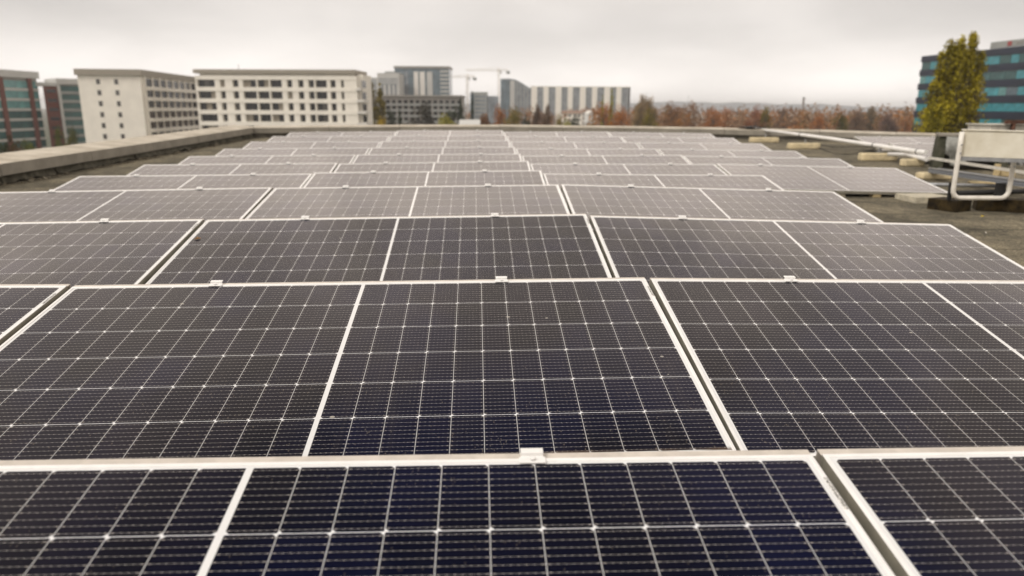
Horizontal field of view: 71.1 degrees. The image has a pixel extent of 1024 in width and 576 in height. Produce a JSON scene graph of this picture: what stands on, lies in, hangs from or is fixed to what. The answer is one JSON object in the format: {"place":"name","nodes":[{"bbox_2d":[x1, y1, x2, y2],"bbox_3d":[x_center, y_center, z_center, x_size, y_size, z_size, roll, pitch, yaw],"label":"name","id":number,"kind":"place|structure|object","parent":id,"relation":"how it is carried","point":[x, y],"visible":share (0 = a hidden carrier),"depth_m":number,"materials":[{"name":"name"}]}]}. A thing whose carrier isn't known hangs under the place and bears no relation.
{"place":"outdoors","nodes":[
{"label":"outdoors","id":0,"kind":"place"},
{"bbox_2d":[371,71,404,94],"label":"tower block","id":1,"kind":"structure","parent":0,"point":[392,82],"depth_m":548.14,"materials":[{"name":"grey concrete"}]},
{"bbox_2d":[393,66,452,94],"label":"tower block","id":2,"kind":"structure","parent":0,"point":[427,80],"depth_m":577.13,"materials":[{"name":"blue glass"}]},
{"bbox_2d":[41,109,913,147],"bbox_3d":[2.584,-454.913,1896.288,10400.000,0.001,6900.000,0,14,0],"label":"ground","id":3,"kind":"structure","parent":0,"point":[46,128],"depth_m":666.23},
{"bbox_2d":[0,134,15,152],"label":"tree","id":4,"kind":"object","parent":3,"relation":"on","point":[4,149],"visible":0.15,"depth_m":117.66,"materials":[{"name":"green plant"}]},
{"bbox_2d":[0,69,46,152],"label":"office block","id":5,"kind":"structure","parent":3,"relation":"on","point":[21,118],"depth_m":253.67,"materials":[{"name":"teal glass"}]},
{"bbox_2d":[35,82,64,146],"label":"office block","id":6,"kind":"structure","parent":3,"relation":"on","point":[50,91],"depth_m":265.01,"materials":[{"name":"red brick"}]},
{"bbox_2d":[54,125,64,146],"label":"tree","id":7,"kind":"object","parent":3,"relation":"on","point":[58,132],"visible":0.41,"depth_m":164.26,"materials":[{"name":"green plant"}]},
{"bbox_2d":[44,78,85,144],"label":"office block","id":8,"kind":"structure","parent":3,"relation":"on","point":[70,103],"depth_m":267.47,"materials":[{"name":"teal glass"}]},
{"bbox_2d":[64,127,78,144],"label":"tree","id":9,"kind":"object","parent":3,"relation":"on","point":[74,139],"visible":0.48,"depth_m":168.33,"materials":[{"name":"green plant"}]},
{"bbox_2d":[73,69,199,142],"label":"apartment block","id":10,"kind":"structure","parent":3,"relation":"on","point":[121,103],"depth_m":204.21,"materials":[{"name":"beige"}]},
{"bbox_2d":[193,64,372,128],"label":"apartment block","id":11,"kind":"structure","parent":3,"relation":"on","point":[264,97],"depth_m":207.31,"materials":[{"name":"paint"}]},
{"bbox_2d":[371,82,379,124],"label":"poplar tree","id":12,"kind":"object","parent":3,"relation":"on","point":[375,114],"visible":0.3,"depth_m":242.74,"materials":[{"name":"green plant"}]},
{"bbox_2d":[375,83,387,124],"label":"poplar tree","id":13,"kind":"object","parent":3,"relation":"on","point":[382,110],"visible":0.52,"depth_m":246.88,"materials":[{"name":"green plant"}]},
{"bbox_2d":[372,95,464,124],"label":"office block","id":14,"kind":"structure","parent":3,"relation":"on","point":[438,104],"depth_m":310.25,"materials":[{"name":"grey concrete"}]},
{"bbox_2d":[406,101,435,124],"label":"tree","id":15,"kind":"object","parent":3,"relation":"on","point":[428,120],"visible":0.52,"depth_m":253.31,"materials":[{"name":"brown plant"}]},
{"bbox_2d":[470,92,498,124],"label":"tower block","id":16,"kind":"structure","parent":3,"relation":"on","point":[483,102],"depth_m":436.32,"materials":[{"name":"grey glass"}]},
{"bbox_2d":[492,104,506,124],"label":"tree","id":17,"kind":"object","parent":3,"relation":"on","point":[498,119],"visible":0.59,"depth_m":242.42,"materials":[{"name":"brown plant"}]},
{"bbox_2d":[503,108,521,124],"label":"tree","id":18,"kind":"object","parent":3,"relation":"on","point":[514,119],"visible":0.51,"depth_m":237.98,"materials":[{"name":"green plant"}]},
{"bbox_2d":[500,79,530,124],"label":"tower block","id":19,"kind":"structure","parent":3,"relation":"on","point":[515,93],"depth_m":676.15,"materials":[{"name":"blue glass"}]},
{"bbox_2d":[531,103,542,124],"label":"bare tree","id":20,"kind":"object","parent":3,"relation":"on","point":[536,119],"visible":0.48,"depth_m":247.42,"materials":[{"name":"brown plant"}]},
{"bbox_2d":[542,103,552,124],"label":"bare tree","id":21,"kind":"object","parent":3,"relation":"on","point":[548,118],"visible":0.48,"depth_m":247.61,"materials":[{"name":"brown plant"}]},
{"bbox_2d":[531,86,630,124],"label":"tower block","id":22,"kind":"structure","parent":3,"relation":"on","point":[558,99],"depth_m":792.80,"materials":[{"name":"white concrete"}]},
{"bbox_2d":[594,102,614,125],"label":"tree","id":23,"kind":"object","parent":3,"relation":"on","point":[605,119],"visible":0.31,"depth_m":223.32,"materials":[{"name":"brown plant"}]},
{"bbox_2d":[614,103,630,125],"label":"tree","id":24,"kind":"object","parent":3,"relation":"on","point":[618,122],"visible":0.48,"depth_m":221.44,"materials":[{"name":"brown plant"}]},
{"bbox_2d":[631,94,647,125],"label":"tree","id":25,"kind":"object","parent":3,"relation":"on","point":[637,119],"visible":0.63,"depth_m":256.20,"materials":[{"name":"brown plant"}]},
{"bbox_2d":[641,96,657,125],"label":"tree","id":26,"kind":"object","parent":3,"relation":"on","point":[653,110],"visible":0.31,"depth_m":261.26,"materials":[{"name":"brown plant"}]},
{"bbox_2d":[641,106,658,125],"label":"tree","id":27,"kind":"object","parent":3,"relation":"on","point":[646,121],"visible":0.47,"depth_m":223.60,"materials":[{"name":"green plant"}]},
{"bbox_2d":[662,101,684,126],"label":"tree","id":28,"kind":"object","parent":3,"relation":"on","point":[672,116],"visible":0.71,"depth_m":253.85,"materials":[{"name":"brown plant"}]},
{"bbox_2d":[465,101,915,131],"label":"woodland","id":29,"kind":"object","parent":3,"relation":"on","point":[741,116],"visible":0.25,"depth_m":342.64,"materials":[{"name":"plant"}]},
{"bbox_2d":[681,100,701,126],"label":"tree","id":30,"kind":"object","parent":3,"relation":"on","point":[693,111],"visible":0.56,"depth_m":261.85,"materials":[{"name":"brown plant"}]},
{"bbox_2d":[703,106,723,126],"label":"tree","id":31,"kind":"object","parent":3,"relation":"on","point":[707,123],"visible":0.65,"depth_m":290.90,"materials":[{"name":"brown plant"}]},
{"bbox_2d":[719,108,736,127],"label":"tree","id":32,"kind":"object","parent":3,"relation":"on","point":[726,117],"visible":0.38,"depth_m":301.04,"materials":[{"name":"brown plant"}]},
{"bbox_2d":[744,103,761,126],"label":"tree","id":33,"kind":"object","parent":3,"relation":"on","point":[755,114],"visible":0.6,"depth_m":291.58,"materials":[{"name":"brown plant"}]},
{"bbox_2d":[759,106,772,128],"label":"bare tree","id":34,"kind":"object","parent":3,"relation":"on","point":[765,116],"visible":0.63,"depth_m":295.69,"materials":[{"name":"brown plant"}]},
{"bbox_2d":[772,108,791,128],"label":"bare tree","id":35,"kind":"object","parent":3,"relation":"on","point":[783,114],"visible":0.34,"depth_m":310.34,"materials":[{"name":"brown plant"}]},
{"bbox_2d":[808,110,825,129],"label":"tree","id":36,"kind":"object","parent":3,"relation":"on","point":[817,126],"visible":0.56,"depth_m":262.58,"materials":[{"name":"brown plant"}]},
{"bbox_2d":[831,113,849,129],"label":"tree","id":37,"kind":"object","parent":3,"relation":"on","point":[844,127],"visible":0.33,"depth_m":233.37,"materials":[{"name":"brown plant"}]},
{"bbox_2d":[843,110,867,130],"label":"bare tree","id":38,"kind":"object","parent":3,"relation":"on","point":[856,119],"visible":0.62,"depth_m":290.86,"materials":[{"name":"brown plant"}]},
{"bbox_2d":[860,107,879,130],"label":"bare tree","id":39,"kind":"object","parent":3,"relation":"on","point":[870,119],"visible":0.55,"depth_m":300.63,"materials":[{"name":"brown plant"}]},
{"bbox_2d":[878,112,899,131],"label":"bare tree","id":40,"kind":"object","parent":3,"relation":"on","point":[890,124],"visible":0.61,"depth_m":281.78,"materials":[{"name":"brown plant"}]},
{"bbox_2d":[920,98,945,132],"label":"poplar tree","id":41,"kind":"object","parent":3,"relation":"on","point":[931,124],"visible":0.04,"depth_m":60.23,"materials":[{"name":"yellow plant"}]},
{"bbox_2d":[912,31,988,132],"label":"poplar tree","id":42,"kind":"object","parent":3,"relation":"on","point":[961,106],"visible":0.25,"depth_m":63.05,"materials":[{"name":"green plant"}]},
{"bbox_2d":[912,39,1023,132],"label":"office block","id":43,"kind":"structure","parent":3,"relation":"on","point":[1003,89],"depth_m":161.96,"materials":[{"name":"teal glass"}]},
{"bbox_2d":[984,87,998,95],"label":"window","id":44,"kind":"structure","parent":43,"relation":"in","point":[991,91],"depth_m":164.15,"materials":[{"name":"teal glass"}]},
{"bbox_2d":[989,71,1004,79],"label":"window","id":45,"kind":"structure","parent":43,"relation":"in","point":[996,75],"depth_m":162.48,"materials":[{"name":"teal glass"}]},
{"bbox_2d":[0,138,1023,277],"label":"roof","id":46,"kind":"structure","parent":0,"point":[1004,235],"depth_m":8.07,"materials":[{"name":"concrete"}]},
{"bbox_2d":[0,284,70,345],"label":"solar panel","id":47,"kind":"object","parent":46,"relation":"on","point":[22,305],"visible":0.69,"depth_m":2.69,"materials":[{"name":"glass"}]},
{"bbox_2d":[0,218,204,287],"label":"solar panel","id":48,"kind":"object","parent":46,"relation":"on","point":[104,251],"visible":0.81,"depth_m":3.85,"materials":[{"name":"glass"}]},
{"bbox_2d":[3,139,244,184],"bbox_3d":[-5.809,-1.380,8.886,0.227,0.271,15.877,0,14,-2],"label":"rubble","id":49,"kind":"object","parent":46,"relation":"on","point":[30,179],"visible":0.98,"depth_m":10.72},
{"bbox_2d":[0,125,254,184],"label":"parapet wall","id":50,"kind":"structure","parent":46,"relation":"on","point":[20,166],"depth_m":10.70,"materials":[{"name":"concrete"}]},
{"bbox_2d":[0,187,272,221],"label":"solar panel","id":51,"kind":"object","parent":46,"relation":"on","point":[53,205],"visible":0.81,"depth_m":5.34,"materials":[{"name":"glass"}]},
{"bbox_2d":[55,173,312,190],"bbox_3d":[-3.113,-0.783,6.663,2.278,0.266,1.193,-1,24,-3],"label":"solar panel","id":52,"kind":"object","parent":46,"relation":"on","point":[142,182],"visible":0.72,"depth_m":6.90,"materials":[{"name":"glass"}]},
{"bbox_2d":[126,162,337,175],"bbox_3d":[-3.208,-1.149,8.095,2.278,0.241,1.188,-1,24,-3],"label":"solar panel","id":53,"kind":"object","parent":46,"relation":"on","point":[231,169],"visible":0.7,"depth_m":8.36,"materials":[{"name":"glass"}]},
{"bbox_2d":[179,154,355,164],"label":"solar panel","id":54,"kind":"object","parent":46,"relation":"on","point":[314,158],"visible":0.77,"depth_m":9.77,"materials":[{"name":"glass"}]},
{"bbox_2d":[215,147,369,155],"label":"solar panel","id":55,"kind":"object","parent":46,"relation":"on","point":[295,151],"visible":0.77,"depth_m":11.15,"materials":[{"name":"glass"}]},
{"bbox_2d":[242,141,380,148],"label":"solar panel","id":56,"kind":"object","parent":46,"relation":"on","point":[269,145],"visible":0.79,"depth_m":12.52,"materials":[{"name":"glass"}]},
{"bbox_2d":[267,135,389,141],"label":"solar panel","id":57,"kind":"object","parent":46,"relation":"on","point":[361,138],"visible":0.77,"depth_m":13.92,"materials":[{"name":"glass"}]},
{"bbox_2d":[287,131,396,140],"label":"solar panel","id":58,"kind":"object","parent":46,"relation":"on","point":[378,133],"visible":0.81,"depth_m":15.37,"materials":[{"name":"glass"}]},
{"bbox_2d":[0,276,736,459],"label":"solar panel","id":59,"kind":"object","parent":46,"relation":"on","point":[219,368],"visible":0.92,"depth_m":2.25,"materials":[{"name":"glass"}]},
{"bbox_2d":[146,213,611,283],"bbox_3d":[-0.658,-0.039,3.874,2.278,0.326,1.199,-1,26,-2],"label":"solar panel","id":60,"kind":"object","parent":46,"relation":"on","point":[469,247],"visible":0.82,"depth_m":3.87,"materials":[{"name":"glass"}]},
{"bbox_2d":[245,184,569,218],"bbox_3d":[-0.734,-0.452,5.320,2.278,0.330,1.204,-1,23,-2],"label":"solar panel","id":61,"kind":"object","parent":46,"relation":"on","point":[348,201],"visible":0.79,"depth_m":5.40,"materials":[{"name":"glass"}]},
{"bbox_2d":[303,169,545,187],"bbox_3d":[-0.816,-0.813,6.768,2.278,0.301,1.198,-1,24,-3],"label":"solar panel","id":62,"kind":"object","parent":46,"relation":"on","point":[418,178],"visible":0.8,"depth_m":7.00,"materials":[{"name":"glass"}]},
{"bbox_2d":[334,160,530,171],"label":"solar panel","id":63,"kind":"object","parent":46,"relation":"on","point":[448,166],"visible":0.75,"depth_m":8.50,"materials":[{"name":"glass"}]},
{"bbox_2d":[352,153,521,162],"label":"solar panel","id":64,"kind":"object","parent":46,"relation":"on","point":[403,158],"visible":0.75,"depth_m":9.86,"materials":[{"name":"glass"}]},
{"bbox_2d":[368,146,515,154],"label":"solar panel","id":65,"kind":"object","parent":46,"relation":"on","point":[450,150],"visible":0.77,"depth_m":11.26,"materials":[{"name":"glass"}]},
{"bbox_2d":[379,140,510,147],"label":"solar panel","id":66,"kind":"object","parent":46,"relation":"on","point":[409,144],"visible":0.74,"depth_m":12.62,"materials":[{"name":"glass"}]},
{"bbox_2d":[0,448,894,575],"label":"solar panel","id":67,"kind":"object","parent":46,"relation":"on","point":[531,512],"visible":1,"depth_m":1.30,"materials":[{"name":"glass"}]},
{"bbox_2d":[389,134,506,140],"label":"solar panel","id":68,"kind":"object","parent":46,"relation":"on","point":[457,138],"visible":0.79,"depth_m":14.00,"materials":[{"name":"glass"}]},
{"bbox_2d":[395,130,502,135],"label":"solar panel","id":69,"kind":"object","parent":46,"relation":"on","point":[441,132],"visible":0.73,"depth_m":15.40,"materials":[{"name":"glass"}]},
{"bbox_2d":[504,131,610,138],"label":"solar panel","id":70,"kind":"object","parent":46,"relation":"on","point":[585,134],"visible":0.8,"depth_m":15.51,"materials":[{"name":"glass"}]},
{"bbox_2d":[507,136,623,145],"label":"solar panel","id":71,"kind":"object","parent":46,"relation":"on","point":[556,139],"visible":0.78,"depth_m":14.13,"materials":[{"name":"glass"}]},
{"bbox_2d":[511,141,640,151],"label":"solar panel","id":72,"kind":"object","parent":46,"relation":"on","point":[586,145],"visible":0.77,"depth_m":12.73,"materials":[{"name":"glass"}]},
{"bbox_2d":[516,148,661,158],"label":"solar panel","id":73,"kind":"object","parent":46,"relation":"on","point":[547,152],"visible":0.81,"depth_m":11.36,"materials":[{"name":"glass"}]},
{"bbox_2d":[254,125,935,141],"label":"parapet wall","id":74,"kind":"structure","parent":46,"relation":"on","point":[272,131],"depth_m":18.68,"materials":[{"name":"concrete"}]},
{"bbox_2d":[760,128,927,154],"bbox_3d":[6.560,-3.207,15.442,0.515,0.264,8.227,0,14,-2],"label":"pipe","id":75,"kind":"object","parent":74,"relation":"attached to","point":[880,147],"visible":0.94,"depth_m":13.80,"materials":[{"name":"white plastic"}]},
{"bbox_2d":[522,154,689,168],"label":"solar panel","id":76,"kind":"object","parent":46,"relation":"on","point":[627,159],"visible":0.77,"depth_m":9.96,"materials":[{"name":"glass"}]},
{"bbox_2d":[530,163,726,174],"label":"solar panel","id":77,"kind":"object","parent":46,"relation":"on","point":[677,169],"visible":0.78,"depth_m":8.56,"materials":[{"name":"glass"}]},
{"bbox_2d":[608,132,715,137],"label":"solar panel","id":78,"kind":"object","parent":46,"relation":"on","point":[644,134],"visible":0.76,"depth_m":15.64,"materials":[{"name":"glass"}]},
{"bbox_2d":[543,173,783,209],"bbox_3d":[1.478,-0.818,6.874,2.278,0.279,1.196,0,23,-3],"label":"solar panel","id":79,"kind":"object","parent":46,"relation":"on","point":[759,182],"visible":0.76,"depth_m":7.13,"materials":[{"name":"glass"}]},
{"bbox_2d":[621,136,739,142],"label":"solar panel","id":80,"kind":"object","parent":46,"relation":"on","point":[675,140],"visible":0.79,"depth_m":14.24,"materials":[{"name":"glass"}]},
{"bbox_2d":[637,142,771,150],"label":"solar panel","id":81,"kind":"object","parent":46,"relation":"on","point":[714,146],"visible":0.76,"depth_m":12.83,"materials":[{"name":"glass"}]},
{"bbox_2d":[561,184,882,234],"bbox_3d":[1.556,-0.449,5.433,2.278,0.332,1.204,1,23,-3],"label":"solar panel","id":82,"kind":"object","parent":46,"relation":"on","point":[645,201],"visible":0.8,"depth_m":5.50,"materials":[{"name":"glass"}]},
{"bbox_2d":[657,149,806,157],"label":"solar panel","id":83,"kind":"object","parent":46,"relation":"on","point":[744,153],"visible":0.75,"depth_m":11.47,"materials":[{"name":"glass"}]},
{"bbox_2d":[749,137,778,141],"bbox_3d":[6.196,-3.644,17.635,0.700,0.122,0.160,0,14,-3],"label":"foam block","id":84,"kind":"object","parent":46,"relation":"on","point":[763,139],"depth_m":17.56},
{"bbox_2d":[683,155,852,166],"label":"solar panel","id":85,"kind":"object","parent":46,"relation":"on","point":[800,161],"visible":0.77,"depth_m":10.08,"materials":[{"name":"glass"}]},
{"bbox_2d":[787,143,819,148],"bbox_3d":[6.315,-3.076,15.527,0.680,0.122,0.160,0,14,-3],"label":"foam block","id":86,"kind":"object","parent":46,"relation":"on","point":[803,145],"depth_m":15.45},
{"bbox_2d":[589,215,1023,301],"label":"solar panel","id":87,"kind":"object","parent":46,"relation":"on","point":[680,246],"visible":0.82,"depth_m":4.00,"materials":[{"name":"glass"}]},
{"bbox_2d":[716,164,946,196],"bbox_3d":[3.677,-1.179,8.417,2.278,0.256,1.193,1,23,-3],"label":"solar panel","id":88,"kind":"object","parent":46,"relation":"on","point":[864,180],"visible":0.79,"depth_m":8.36,"materials":[{"name":"glass"}]},
{"bbox_2d":[649,276,1023,457],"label":"solar panel","id":89,"kind":"object","parent":46,"relation":"on","point":[811,366],"visible":0.82,"depth_m":2.40,"materials":[{"name":"glass"}]},
{"bbox_2d":[858,153,897,160],"bbox_3d":[6.490,-2.327,12.724,0.653,0.133,0.160,0,14,-3],"label":"foam block","id":90,"kind":"object","parent":46,"relation":"on","point":[873,157],"depth_m":12.65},
{"bbox_2d":[853,136,934,151],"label":"solar panel","id":91,"kind":"object","parent":46,"relation":"on","point":[885,140],"visible":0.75,"depth_m":15.03,"materials":[{"name":"glass"}]},
{"bbox_2d":[899,159,924,165],"bbox_3d":[6.560,-2.056,11.757,0.346,0.115,0.160,0,14,-3],"label":"foam block","id":92,"kind":"object","parent":46,"relation":"on","point":[910,162],"depth_m":11.68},
{"bbox_2d":[887,152,927,160],"bbox_3d":[6.608,-2.196,11.932,0.186,0.100,1.122,0,14,0],"label":"pipe","id":93,"kind":"object","parent":92,"relation":"on","point":[915,156],"visible":0.97,"depth_m":12.02,"materials":[{"name":"white plastic"}]},
{"bbox_2d":[815,446,1023,575],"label":"solar panel","id":94,"kind":"object","parent":46,"relation":"on","point":[947,511],"visible":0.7,"depth_m":1.35,"materials":[{"name":"glass"}]},
{"bbox_2d":[895,193,952,202],"bbox_3d":[4.402,-0.960,7.667,0.420,0.065,0.363,-1,14,-5],"label":"concrete paver","id":95,"kind":"object","parent":46,"relation":"on","point":[917,197],"visible":0.57,"depth_m":7.62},
{"bbox_2d":[915,172,951,179],"bbox_3d":[5.771,-1.537,9.820,0.424,0.095,0.200,0,14,-3],"label":"foam block","id":96,"kind":"object","parent":46,"relation":"on","point":[926,176],"depth_m":9.73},
{"bbox_2d":[928,167,1023,186],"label":"cable tray","id":97,"kind":"object","parent":96,"relation":"on","point":[985,177],"visible":1,"depth_m":8.64,"materials":[{"name":"metal"}]},
{"bbox_2d":[927,197,971,212],"bbox_3d":[4.288,-0.818,7.035,0.261,0.114,0.282,-8,16,-29],"label":"timber block","id":98,"kind":"object","parent":46,"relation":"on","point":[944,204],"depth_m":6.95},
{"bbox_2d":[946,132,1015,199],"bbox_3d":[4.484,-1.154,6.813,0.576,0.644,0.082,0,14,0],"label":"tube stand","id":99,"kind":"object","parent":98,"relation":"on","point":[1000,193],"visible":0.92,"depth_m":6.84,"materials":[{"name":"white metal"}]},
{"bbox_2d":[961,129,1023,162],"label":"equipment box","id":100,"kind":"object","parent":99,"relation":"attached to","point":[994,145],"visible":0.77,"depth_m":6.67,"materials":[{"name":"metal"}]},
{"bbox_2d":[888,142,1022,165],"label":"solar panel","id":101,"kind":"object","parent":46,"relation":"on","point":[928,147],"visible":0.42,"depth_m":12.91,"materials":[{"name":"glass"}]},
{"bbox_2d":[930,183,994,187],"bbox_3d":[5.243,-1.209,8.522,1.139,0.129,0.077,2,14,7],"label":"tube rail","id":102,"kind":"object","parent":46,"relation":"on","point":[964,185],"depth_m":8.49,"materials":[{"name":"metal"}]},
{"bbox_2d":[929,133,1007,169],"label":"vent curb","id":103,"kind":"structure","parent":46,"relation":"on","point":[945,146],"depth_m":11.29,"materials":[{"name":"metal"}]},
{"bbox_2d":[928,156,1023,173],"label":"angle rail","id":104,"kind":"object","parent":46,"relation":"on","point":[979,165],"visible":1,"depth_m":9.55,"materials":[{"name":"metal"}]},
{"bbox_2d":[956,189,1023,194],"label":"drain pipe","id":105,"kind":"object","parent":46,"relation":"on","point":[984,192],"visible":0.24,"depth_m":8.21,"materials":[{"name":"black plastic"}]},
{"bbox_2d":[966,120,1023,130],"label":"roof unit","id":106,"kind":"structure","parent":46,"relation":"on","point":[1013,125],"depth_m":13.07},
{"bbox_2d":[972,198,1023,212],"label":"timber block","id":107,"kind":"object","parent":46,"relation":"on","point":[1013,205],"depth_m":6.94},
{"bbox_2d":[0,0,1023,108],"label":"sky","id":108,"kind":"structure","parent":0,"point":[865,53],"materials":[{"name":"white"}]},
{"bbox_2d":[561,110,582,125],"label":"house","id":109,"kind":"structure","parent":0,"point":[570,114],"depth_m":545.15,"materials":[{"name":"tile"}]},
{"bbox_2d":[465,101,915,116],"bbox_3d":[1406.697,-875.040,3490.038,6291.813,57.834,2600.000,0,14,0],"label":"hills","id":110,"kind":"structure","parent":0,"point":[719,106],"depth_m":2918.96,"materials":[{"name":"plant"}]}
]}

